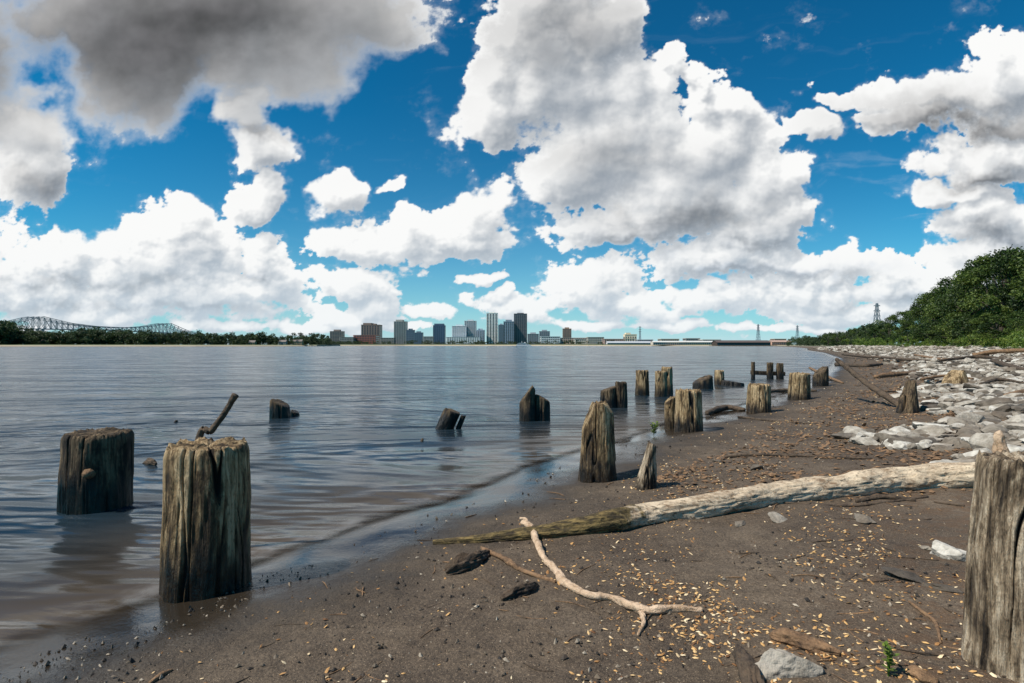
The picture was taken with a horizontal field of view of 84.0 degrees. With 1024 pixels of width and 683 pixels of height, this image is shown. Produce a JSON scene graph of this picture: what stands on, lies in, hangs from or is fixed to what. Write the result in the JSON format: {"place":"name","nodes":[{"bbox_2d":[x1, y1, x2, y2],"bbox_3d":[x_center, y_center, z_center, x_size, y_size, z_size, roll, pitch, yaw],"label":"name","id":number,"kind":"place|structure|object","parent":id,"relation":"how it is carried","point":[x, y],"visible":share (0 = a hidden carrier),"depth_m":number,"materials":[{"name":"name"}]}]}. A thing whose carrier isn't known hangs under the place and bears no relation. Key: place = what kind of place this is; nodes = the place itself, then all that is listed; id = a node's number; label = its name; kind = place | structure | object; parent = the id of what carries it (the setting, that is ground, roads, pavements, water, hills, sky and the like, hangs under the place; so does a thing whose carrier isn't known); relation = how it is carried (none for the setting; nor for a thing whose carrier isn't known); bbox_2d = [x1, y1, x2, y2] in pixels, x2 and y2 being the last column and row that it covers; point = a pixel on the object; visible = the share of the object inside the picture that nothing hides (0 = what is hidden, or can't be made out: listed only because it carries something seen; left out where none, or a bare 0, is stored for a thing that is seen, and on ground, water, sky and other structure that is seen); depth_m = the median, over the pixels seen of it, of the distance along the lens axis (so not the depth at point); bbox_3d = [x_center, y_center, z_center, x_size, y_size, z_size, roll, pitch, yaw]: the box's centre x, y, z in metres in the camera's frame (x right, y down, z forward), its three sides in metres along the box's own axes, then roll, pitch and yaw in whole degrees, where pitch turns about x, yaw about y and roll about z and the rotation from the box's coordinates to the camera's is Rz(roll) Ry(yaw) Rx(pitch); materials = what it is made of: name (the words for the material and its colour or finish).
{"place":"outdoors","nodes":[
{"label":"outdoors","id":0,"kind":"place"},
{"bbox_2d":[0,346,834,644],"bbox_3d":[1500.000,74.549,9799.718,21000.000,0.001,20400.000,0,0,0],"label":"river water","id":1,"kind":"structure","parent":0,"point":[346,448],"depth_m":7.32,"materials":[{"name":"liquid"}]},
{"bbox_2d":[56,427,134,514],"bbox_3d":[-2.600,0.966,3.563,0.390,0.822,0.392,0,0,28],"label":"timber piling","id":2,"kind":"object","parent":1,"relation":"in","point":[96,471],"visible":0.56,"depth_m":3.42,"materials":[{"name":"brown wood"}]},
{"bbox_2d":[159,436,251,603],"bbox_3d":[-1.278,0.887,2.385,0.355,0.950,0.354,0,0,0],"label":"timber piling","id":3,"kind":"object","parent":1,"relation":"in","point":[205,547],"visible":0.79,"depth_m":2.25,"materials":[{"name":"brown wood"}]},
{"bbox_2d":[195,393,238,439],"bbox_3d":[-1.465,0.787,2.744,0.286,1.077,0.038,0,0,0],"label":"leaning stick","id":4,"kind":"object","parent":1,"relation":"in","point":[214,426],"visible":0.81,"depth_m":2.73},
{"bbox_2d":[269,399,299,418],"bbox_3d":[-3.226,1.105,8.043,0.280,0.610,0.471,0,0,11],"label":"broken piling stub","id":5,"kind":"object","parent":1,"relation":"in","point":[278,408],"visible":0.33,"depth_m":7.86,"materials":[{"name":"brown wood"}]},
{"bbox_2d":[435,408,465,429],"bbox_3d":[-0.823,1.103,6.895,0.534,0.598,0.228,0,0,0],"label":"broken piling stub","id":6,"kind":"object","parent":1,"relation":"in","point":[448,418],"visible":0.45,"depth_m":6.82,"materials":[{"name":"brown wood"}]},
{"bbox_2d":[519,385,549,421],"bbox_3d":[0.310,0.999,7.637,0.448,0.817,0.257,0,0,-22],"label":"timber piling","id":7,"kind":"object","parent":1,"relation":"in","point":[533,406],"visible":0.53,"depth_m":7.55,"materials":[{"name":"brown wood"}]},
{"bbox_2d":[600,381,627,407],"bbox_3d":[1.660,1.030,9.284,0.456,0.779,0.289,0,0,0],"label":"timber piling","id":8,"kind":"object","parent":1,"relation":"in","point":[615,396],"visible":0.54,"depth_m":9.17,"materials":[{"name":"brown wood"}]},
{"bbox_2d":[635,370,648,394],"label":"timber piling","id":9,"kind":"object","parent":1,"relation":"in","point":[642,383],"visible":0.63,"depth_m":11.48,"materials":[{"name":"brown wood"}]},
{"bbox_2d":[654,366,672,396],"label":"timber piling","id":10,"kind":"object","parent":1,"relation":"in","point":[664,382],"visible":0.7,"depth_m":11.20,"materials":[{"name":"brown wood"}]},
{"bbox_2d":[664,388,702,432],"bbox_3d":[1.962,0.965,6.627,0.326,0.850,0.561,0,-1,-38],"label":"timber piling","id":11,"kind":"object","parent":1,"relation":"in","point":[683,412],"visible":0.56,"depth_m":6.42,"materials":[{"name":"brown wood"}]},
{"bbox_2d":[692,375,713,388],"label":"timber piling","id":12,"kind":"object","parent":1,"relation":"in","point":[704,382],"visible":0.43,"depth_m":13.19,"materials":[{"name":"brown wood"}]},
{"bbox_2d":[714,370,723,384],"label":"timber piling","id":13,"kind":"object","parent":1,"relation":"in","point":[718,376],"visible":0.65,"depth_m":14.54,"materials":[{"name":"brown wood"}]},
{"bbox_2d":[705,405,745,415],"bbox_3d":[3.110,1.028,8.584,0.905,0.098,0.367,0,-1,-32],"label":"driftwood branch","id":14,"kind":"object","parent":1,"relation":"on","point":[716,409],"visible":1,"depth_m":8.67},
{"bbox_2d":[721,380,744,385],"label":"timber piling","id":15,"kind":"object","parent":1,"relation":"in","point":[727,383],"visible":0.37,"depth_m":14.09,"materials":[{"name":"brown wood"}]},
{"bbox_2d":[711,340,770,345],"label":"timber wharf shed","id":16,"kind":"structure","parent":1,"relation":"in","point":[741,343],"depth_m":1155.94,"materials":[{"name":"grey wood"}]},
{"bbox_2d":[746,383,770,413],"bbox_3d":[3.585,0.983,8.251,0.359,0.776,0.349,0,0,0],"label":"timber piling","id":17,"kind":"object","parent":1,"relation":"in","point":[758,399],"visible":0.62,"depth_m":8.12,"materials":[{"name":"brown wood"}]},
{"bbox_2d":[766,362,773,378],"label":"timber piling","id":18,"kind":"object","parent":1,"relation":"in","point":[769,370],"visible":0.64,"depth_m":17.09,"materials":[{"name":"brown wood"}]},
{"bbox_2d":[776,363,783,378],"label":"timber piling","id":19,"kind":"object","parent":1,"relation":"in","point":[779,370],"visible":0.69,"depth_m":17.10,"materials":[{"name":"brown wood"}]},
{"bbox_2d":[787,372,810,399],"bbox_3d":[5.161,0.966,10.209,0.382,0.838,0.393,0,0,0],"label":"timber piling","id":20,"kind":"object","parent":1,"relation":"in","point":[799,385],"visible":0.69,"depth_m":10.06,"materials":[{"name":"brown wood"}]},
{"bbox_2d":[812,366,828,385],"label":"timber piling","id":21,"kind":"object","parent":1,"relation":"in","point":[820,377],"visible":0.56,"depth_m":13.78,"materials":[{"name":"brown wood"}]},
{"bbox_2d":[0,344,949,346],"bbox_3d":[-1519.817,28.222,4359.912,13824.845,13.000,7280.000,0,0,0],"label":"bank","id":22,"kind":"structure","parent":0,"point":[11,345],"depth_m":1690.10,"materials":[{"name":"green plant"}]},
{"bbox_2d":[10,316,229,343],"bbox_3d":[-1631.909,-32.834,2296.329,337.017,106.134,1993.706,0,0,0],"label":"cantilever truss bridge","id":23,"kind":"structure","parent":22,"relation":"on","point":[32,323],"depth_m":2133.64,"materials":[{"name":"metal"}]},
{"bbox_2d":[0,320,333,345],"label":"bank trees","id":24,"kind":"object","parent":22,"relation":"on","point":[11,333],"visible":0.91,"depth_m":875.97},
{"bbox_2d":[330,330,344,343],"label":"brown apartment block","id":25,"kind":"structure","parent":22,"relation":"on","point":[335,335],"depth_m":3500.24,"materials":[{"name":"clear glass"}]},
{"bbox_2d":[353,335,378,343],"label":"brick building","id":26,"kind":"structure","parent":22,"relation":"on","point":[369,338],"depth_m":3350.09,"materials":[{"name":"red brick"}]},
{"bbox_2d":[361,323,381,343],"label":"brown office tower","id":27,"kind":"structure","parent":22,"relation":"on","point":[370,329],"depth_m":3500.61,"materials":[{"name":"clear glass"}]},
{"bbox_2d":[394,320,407,343],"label":"grey hotel tower","id":28,"kind":"structure","parent":22,"relation":"on","point":[400,327],"depth_m":3500.30,"materials":[{"name":"clear glass"}]},
{"bbox_2d":[414,331,422,343],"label":"dark glass building","id":29,"kind":"structure","parent":22,"relation":"on","point":[418,336],"depth_m":3499.88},
{"bbox_2d":[433,324,445,343],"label":"blue glass tower","id":30,"kind":"structure","parent":22,"relation":"on","point":[439,332],"depth_m":3500.19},
{"bbox_2d":[452,325,466,336],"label":"white riverfront hotel","id":31,"kind":"structure","parent":22,"relation":"on","point":[459,330],"depth_m":3450.38,"materials":[{"name":"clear glass"}]},
{"bbox_2d":[446,337,480,343],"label":"white riverfront hotel","id":32,"kind":"structure","parent":22,"relation":"on","point":[458,339],"depth_m":3300.09,"materials":[{"name":"clear glass"}]},
{"bbox_2d":[319,339,613,344],"bbox_3d":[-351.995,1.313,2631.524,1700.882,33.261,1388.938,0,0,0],"label":"riverfront trees","id":33,"kind":"object","parent":22,"relation":"on","point":[424,342],"visible":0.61,"depth_m":3145.62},
{"bbox_2d":[464,320,476,336],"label":"light grey office tower","id":34,"kind":"structure","parent":22,"relation":"on","point":[471,325],"depth_m":3500.30,"materials":[{"name":"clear glass"}]},
{"bbox_2d":[486,312,497,343],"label":"white stone skyscraper","id":35,"kind":"structure","parent":22,"relation":"on","point":[492,326],"depth_m":3550.55,"materials":[{"name":"clear glass"}]},
{"bbox_2d":[498,324,503,343],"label":"slate office tower","id":36,"kind":"structure","parent":22,"relation":"on","point":[500,332],"depth_m":3500.21,"materials":[{"name":"grey glass"}]},
{"bbox_2d":[503,320,513,343],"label":"blue grey office tower","id":37,"kind":"structure","parent":22,"relation":"on","point":[508,330],"depth_m":3500.15,"materials":[{"name":"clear glass"}]},
{"bbox_2d":[514,313,526,343],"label":"dark granite skyscraper","id":38,"kind":"structure","parent":22,"relation":"on","point":[520,327],"depth_m":3550.43,"materials":[{"name":"grey glass"}]},
{"bbox_2d":[527,332,538,343],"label":"grey office block","id":39,"kind":"structure","parent":22,"relation":"on","point":[532,337],"depth_m":3500.10,"materials":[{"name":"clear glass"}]},
{"bbox_2d":[540,336,559,343],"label":"white convention hall","id":40,"kind":"structure","parent":22,"relation":"on","point":[543,339],"depth_m":3299.78,"materials":[{"name":"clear glass"}]},
{"bbox_2d":[586,337,603,343],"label":"warehouse block","id":41,"kind":"structure","parent":22,"relation":"on","point":[593,340],"depth_m":3200.01,"materials":[{"name":"beige concrete"}]},
{"bbox_2d":[606,341,650,343],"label":"wharf warehouse","id":42,"kind":"structure","parent":22,"relation":"on","point":[628,342],"depth_m":1901.90,"materials":[{"name":"white metal"}]},
{"bbox_2d":[651,341,711,344],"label":"wharf warehouse","id":43,"kind":"structure","parent":22,"relation":"on","point":[677,342],"depth_m":1700.03,"materials":[{"name":"white metal"}]},
{"bbox_2d":[0,0,1023,344],"bbox_3d":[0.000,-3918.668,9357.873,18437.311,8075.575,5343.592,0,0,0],"label":"sky","id":44,"kind":"structure","parent":0,"point":[634,152],"depth_m":10478.83,"materials":[{"name":"white"}]},
{"bbox_2d":[0,345,1023,682],"bbox_3d":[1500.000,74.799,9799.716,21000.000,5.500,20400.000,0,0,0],"label":"ground","id":45,"kind":"structure","parent":0,"point":[332,559],"depth_m":2.12,"materials":[{"name":"sand"}]},
{"bbox_2d":[445,549,489,575],"bbox_3d":[-0.167,0.941,2.463,0.094,0.094,0.291,0,-1,38],"label":"bark chunk","id":46,"kind":"object","parent":45,"relation":"on","point":[462,562],"visible":0.91,"depth_m":2.40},
{"bbox_2d":[0,376,1000,682],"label":"pebbles","id":47,"kind":"object","parent":45,"relation":"on","point":[132,660],"visible":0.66,"depth_m":1.92,"materials":[{"name":"stone"}]},
{"bbox_2d":[480,546,555,582],"bbox_3d":[-0.003,0.951,2.426,0.050,0.055,0.573,0,-1,-32],"label":"curved twig","id":48,"kind":"object","parent":45,"relation":"on","point":[508,561],"visible":0.97,"depth_m":2.37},
{"bbox_2d":[500,581,538,600],"bbox_3d":[0.035,0.926,2.104,0.185,0.064,0.063,0,-1,-36],"label":"bark chunk","id":49,"kind":"object","parent":45,"relation":"on","point":[518,591],"visible":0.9,"depth_m":2.08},
{"bbox_2d":[136,375,996,682],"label":"wood chips","id":50,"kind":"object","parent":45,"relation":"on","point":[710,643],"visible":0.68,"depth_m":1.85,"materials":[{"name":"wood"}]},
{"bbox_2d":[578,400,616,482],"bbox_3d":[0.620,0.889,4.125,0.296,0.911,0.296,0,0,0],"label":"split timber piling","id":51,"kind":"object","parent":45,"relation":"on","point":[597,459],"visible":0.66,"depth_m":4.03,"materials":[{"name":"brown wood"}]},
{"bbox_2d":[519,517,702,636],"bbox_3d":[0.224,0.923,2.380,0.290,0.080,1.253,0,0,-28],"label":"fallen branch","id":52,"kind":"object","parent":45,"relation":"on","point":[641,610],"visible":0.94,"depth_m":2.01,"materials":[{"name":"brown wood"}]},
{"bbox_2d":[235,387,1005,682],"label":"scattered twigs","id":53,"kind":"object","parent":45,"relation":"on","point":[745,553],"visible":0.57,"depth_m":2.01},
{"bbox_2d":[634,441,656,490],"bbox_3d":[0.865,0.987,3.746,0.181,0.647,0.164,0,0,0],"label":"pointed timber stake","id":54,"kind":"object","parent":45,"relation":"on","point":[646,479],"visible":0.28,"depth_m":3.69,"materials":[{"name":"grey wood"}]},
{"bbox_2d":[433,462,974,544],"bbox_3d":[1.349,0.840,3.110,3.534,0.349,0.394,0,0,-10],"label":"driftwood log","id":55,"kind":"object","parent":45,"relation":"on","point":[871,481],"visible":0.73,"depth_m":3.09,"materials":[{"name":"wood"}]},
{"bbox_2d":[732,644,764,682],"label":"driftwood piece","id":56,"kind":"object","parent":45,"relation":"on","point":[749,671],"visible":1,"depth_m":1.47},
{"bbox_2d":[737,416,810,423],"bbox_3d":[3.250,0.988,7.133,0.030,0.087,1.215,0,0,-18],"label":"driftwood branch","id":57,"kind":"object","parent":45,"relation":"on","point":[768,420],"visible":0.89,"depth_m":7.20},
{"bbox_2d":[768,511,786,522],"bbox_3d":[1.338,0.888,2.821,0.102,0.063,0.124,0,-1,-43],"label":"shore rock","id":58,"kind":"object","parent":45,"relation":"on","point":[775,517],"visible":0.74,"depth_m":2.82,"materials":[{"name":"stone"}]},
{"bbox_2d":[755,648,824,680],"bbox_3d":[0.712,0.855,1.488,0.187,0.087,0.063,0,0,0],"label":"shore rock","id":59,"kind":"object","parent":45,"relation":"on","point":[772,663],"visible":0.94,"depth_m":1.47,"materials":[{"name":"stone"}]},
{"bbox_2d":[724,453,872,458],"bbox_3d":[2.236,0.918,4.508,1.049,0.097,0.090,0,0,26],"label":"thin stick","id":60,"kind":"object","parent":45,"relation":"on","point":[765,454],"visible":0.94,"depth_m":4.55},
{"bbox_2d":[769,627,840,656],"bbox_3d":[0.821,0.855,1.606,0.056,0.057,0.187,0,-1,-38],"label":"driftwood piece","id":61,"kind":"object","parent":45,"relation":"on","point":[794,639],"visible":0.9,"depth_m":1.59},
{"bbox_2d":[657,349,1023,500],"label":"bark litter","id":62,"kind":"object","parent":45,"relation":"on","point":[888,452],"visible":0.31,"depth_m":4.71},
{"bbox_2d":[786,322,899,345],"bbox_3d":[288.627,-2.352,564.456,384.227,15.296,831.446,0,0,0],"label":"distant tree row","id":63,"kind":"object","parent":45,"relation":"on","point":[809,341],"visible":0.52,"depth_m":350.91,"materials":[{"name":"green plant"}]},
{"bbox_2d":[783,496,928,506],"bbox_3d":[1.875,0.877,3.117,0.866,0.044,0.114,0,0,0],"label":"driftwood branch","id":64,"kind":"object","parent":45,"relation":"on","point":[857,505],"visible":0.84,"depth_m":3.08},
{"bbox_2d":[834,362,882,366],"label":"driftwood branch","id":65,"kind":"object","parent":45,"relation":"on","point":[859,365],"visible":0.73,"depth_m":24.86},
{"bbox_2d":[854,513,876,524],"bbox_3d":[1.705,0.862,2.760,0.076,0.042,0.150,0,0,15],"label":"shore rock","id":66,"kind":"object","parent":45,"relation":"on","point":[863,519],"visible":0.99,"depth_m":2.73,"materials":[{"name":"stone"}]},
{"bbox_2d":[835,358,897,405],"bbox_3d":[5.415,0.601,8.684,0.122,0.676,1.628,0,0,2],"label":"leaning log","id":67,"kind":"object","parent":45,"relation":"on","point":[874,388],"visible":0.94,"depth_m":8.61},
{"bbox_2d":[862,327,886,343],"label":"deciduous tree","id":68,"kind":"object","parent":45,"relation":"on","point":[870,333],"visible":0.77,"depth_m":149.80,"materials":[{"name":"green plant"}]},
{"bbox_2d":[855,494,915,502],"bbox_3d":[2.052,0.870,3.152,0.308,0.038,0.085,0,0,7],"label":"driftwood branch","id":69,"kind":"object","parent":45,"relation":"on","point":[880,496],"visible":0.99,"depth_m":3.15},
{"bbox_2d":[872,316,901,345],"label":"deciduous tree","id":70,"kind":"object","parent":45,"relation":"on","point":[881,326],"visible":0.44,"depth_m":150.37,"materials":[{"name":"green plant"}]},
{"bbox_2d":[878,640,898,676],"bbox_3d":[0.955,0.799,1.433,0.057,0.093,0.042,0,-1,-35],"label":"weed plant","id":71,"kind":"object","parent":45,"relation":"on","point":[889,659],"visible":1,"depth_m":1.44,"materials":[{"name":"green plant"}]},
{"bbox_2d":[873,371,917,377],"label":"driftwood branch","id":72,"kind":"object","parent":45,"relation":"on","point":[889,374],"visible":0.77,"depth_m":15.99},
{"bbox_2d":[884,310,908,341],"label":"deciduous tree","id":73,"kind":"object","parent":45,"relation":"on","point":[893,316],"visible":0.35,"depth_m":132.09,"materials":[{"name":"green plant"}]},
{"bbox_2d":[881,567,925,582],"bbox_3d":[1.426,0.851,2.075,0.142,0.026,0.106,0,-1,36],"label":"shore rock","id":74,"kind":"object","parent":45,"relation":"on","point":[911,576],"visible":1,"depth_m":2.06,"materials":[{"name":"stone"}]},
{"bbox_2d":[896,379,919,413],"bbox_3d":[5.092,0.881,7.315,0.277,0.787,0.265,0,0,0],"label":"tree stump","id":75,"kind":"object","parent":45,"relation":"on","point":[908,402],"visible":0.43,"depth_m":7.26,"materials":[{"name":"brown wood"}]},
{"bbox_2d":[899,302,930,344],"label":"deciduous tree","id":76,"kind":"object","parent":45,"relation":"on","point":[906,324],"visible":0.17,"depth_m":99.74,"materials":[{"name":"green plant"}]},
{"bbox_2d":[813,344,1023,462],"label":"riprap rocks","id":77,"kind":"object","parent":45,"relation":"on","point":[981,413],"visible":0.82,"depth_m":6.99,"materials":[{"name":"stone"}]},
{"bbox_2d":[972,348,1023,354],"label":"driftwood branch","id":78,"kind":"object","parent":77,"relation":"on","point":[1008,351],"visible":0.88,"depth_m":23.84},
{"bbox_2d":[979,378,1023,383],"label":"driftwood branch","id":79,"kind":"object","parent":77,"relation":"on","point":[1001,379],"visible":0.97,"depth_m":9.85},
{"bbox_2d":[990,359,1023,369],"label":"driftwood branch","id":80,"kind":"object","parent":77,"relation":"on","point":[998,362],"visible":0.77,"depth_m":15.25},
{"bbox_2d":[900,292,941,340],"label":"deciduous tree","id":81,"kind":"object","parent":45,"relation":"on","point":[915,317],"visible":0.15,"depth_m":87.31,"materials":[{"name":"green plant"}]},
{"bbox_2d":[907,665,938,682],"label":"driftwood piece","id":82,"kind":"object","parent":45,"relation":"on","point":[919,674],"visible":1,"depth_m":1.41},
{"bbox_2d":[908,600,941,643],"bbox_3d":[1.263,0.849,1.715,0.044,0.017,0.275,0,0,19],"label":"thin stick","id":83,"kind":"object","parent":45,"relation":"on","point":[933,620],"visible":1,"depth_m":1.74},
{"bbox_2d":[908,284,956,342],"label":"deciduous tree","id":84,"kind":"object","parent":45,"relation":"on","point":[925,297],"visible":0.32,"depth_m":75.24,"materials":[{"name":"green plant"}]},
{"bbox_2d":[843,329,1023,348],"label":"bank weeds","id":85,"kind":"object","parent":45,"relation":"on","point":[1015,339],"visible":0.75,"depth_m":43.80,"materials":[{"name":"green plant"}]},
{"bbox_2d":[921,583,963,592],"bbox_3d":[1.485,0.849,1.963,0.091,0.022,0.094,0,0,0],"label":"shore rock","id":86,"kind":"object","parent":45,"relation":"on","point":[944,587],"visible":0.98,"depth_m":1.95,"materials":[{"name":"stone"}]},
{"bbox_2d":[925,319,965,345],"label":"deciduous tree","id":87,"kind":"object","parent":45,"relation":"on","point":[932,334],"visible":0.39,"depth_m":62.93,"materials":[{"name":"green plant"}]},
{"bbox_2d":[930,540,965,561],"bbox_3d":[1.722,0.846,2.238,0.075,0.099,0.140,0,0,-29],"label":"shore rock","id":88,"kind":"object","parent":45,"relation":"on","point":[940,549],"visible":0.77,"depth_m":2.23,"materials":[{"name":"stone"}]},
{"bbox_2d":[920,276,979,340],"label":"deciduous tree","id":89,"kind":"object","parent":45,"relation":"on","point":[940,284],"visible":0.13,"depth_m":64.50,"materials":[{"name":"green plant"}]},
{"bbox_2d":[941,370,968,383],"bbox_3d":[8.795,0.894,11.307,0.500,0.671,0.516,0,0,0],"label":"rock","id":90,"kind":"object","parent":45,"relation":"on","point":[956,376],"visible":0.45,"depth_m":11.18,"materials":[{"name":"beige stone"}]},
{"bbox_2d":[923,278,1001,338],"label":"deciduous tree","id":91,"kind":"object","parent":45,"relation":"on","point":[933,305],"visible":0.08,"depth_m":72.49,"materials":[{"name":"green plant"}]},
{"bbox_2d":[930,267,1015,327],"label":"deciduous tree","id":92,"kind":"object","parent":45,"relation":"on","point":[944,311],"visible":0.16,"depth_m":57.32,"materials":[{"name":"green plant"}]},
{"bbox_2d":[930,258,1021,339],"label":"deciduous tree","id":93,"kind":"object","parent":45,"relation":"on","point":[969,264],"visible":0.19,"depth_m":52.64,"materials":[{"name":"green plant"}]},
{"bbox_2d":[939,355,1017,361],"bbox_3d":[16.479,0.623,20.433,1.743,0.226,4.341,0,0,28],"label":"driftwood branch","id":94,"kind":"object","parent":45,"relation":"on","point":[972,357],"visible":0.88,"depth_m":21.45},
{"bbox_2d":[944,260,1020,326],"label":"deciduous tree","id":95,"kind":"object","parent":45,"relation":"on","point":[966,312],"visible":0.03,"depth_m":57.56,"materials":[{"name":"green plant"}]},
{"bbox_2d":[942,244,1023,336],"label":"deciduous tree","id":96,"kind":"object","parent":45,"relation":"on","point":[968,280],"visible":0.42,"depth_m":48.23,"materials":[{"name":"green plant"}]},
{"bbox_2d":[962,309,1007,345],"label":"deciduous tree","id":97,"kind":"object","parent":45,"relation":"on","point":[976,320],"visible":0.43,"depth_m":44.37,"materials":[{"name":"green plant"}]},
{"bbox_2d":[957,246,1023,337],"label":"deciduous tree","id":98,"kind":"object","parent":45,"relation":"on","point":[984,270],"visible":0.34,"depth_m":44.86,"materials":[{"name":"green plant"}]},
{"bbox_2d":[961,449,1023,682],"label":"timber piling","id":99,"kind":"object","parent":45,"relation":"in","point":[993,628],"visible":0.93,"depth_m":1.42,"materials":[{"name":"grey wood"}]},
{"bbox_2d":[992,430,1009,452],"bbox_3d":[2.893,0.705,3.385,0.143,0.352,0.087,0,0,-24],"label":"rock","id":100,"kind":"object","parent":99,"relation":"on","point":[999,443],"visible":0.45,"depth_m":3.38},
{"bbox_2d":[969,310,1023,345],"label":"deciduous tree","id":101,"kind":"object","parent":45,"relation":"on","point":[988,334],"visible":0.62,"depth_m":39.87,"materials":[{"name":"green plant"}]},
{"bbox_2d":[972,263,1023,329],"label":"deciduous tree","id":102,"kind":"object","parent":45,"relation":"on","point":[984,287],"visible":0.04,"depth_m":53.70,"materials":[{"name":"green plant"}]},
{"bbox_2d":[983,254,1023,335],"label":"deciduous tree","id":103,"kind":"object","parent":45,"relation":"on","point":[1016,301],"visible":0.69,"depth_m":43.68,"materials":[{"name":"green plant"}]},
{"bbox_2d":[992,281,1023,326],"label":"deciduous tree","id":104,"kind":"object","parent":45,"relation":"on","point":[997,310],"visible":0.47,"depth_m":43.45,"materials":[{"name":"green plant"}]},
{"bbox_2d":[1003,307,1023,333],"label":"deciduous tree","id":105,"kind":"object","parent":45,"relation":"on","point":[1012,321],"visible":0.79,"depth_m":36.92,"materials":[{"name":"green plant"}]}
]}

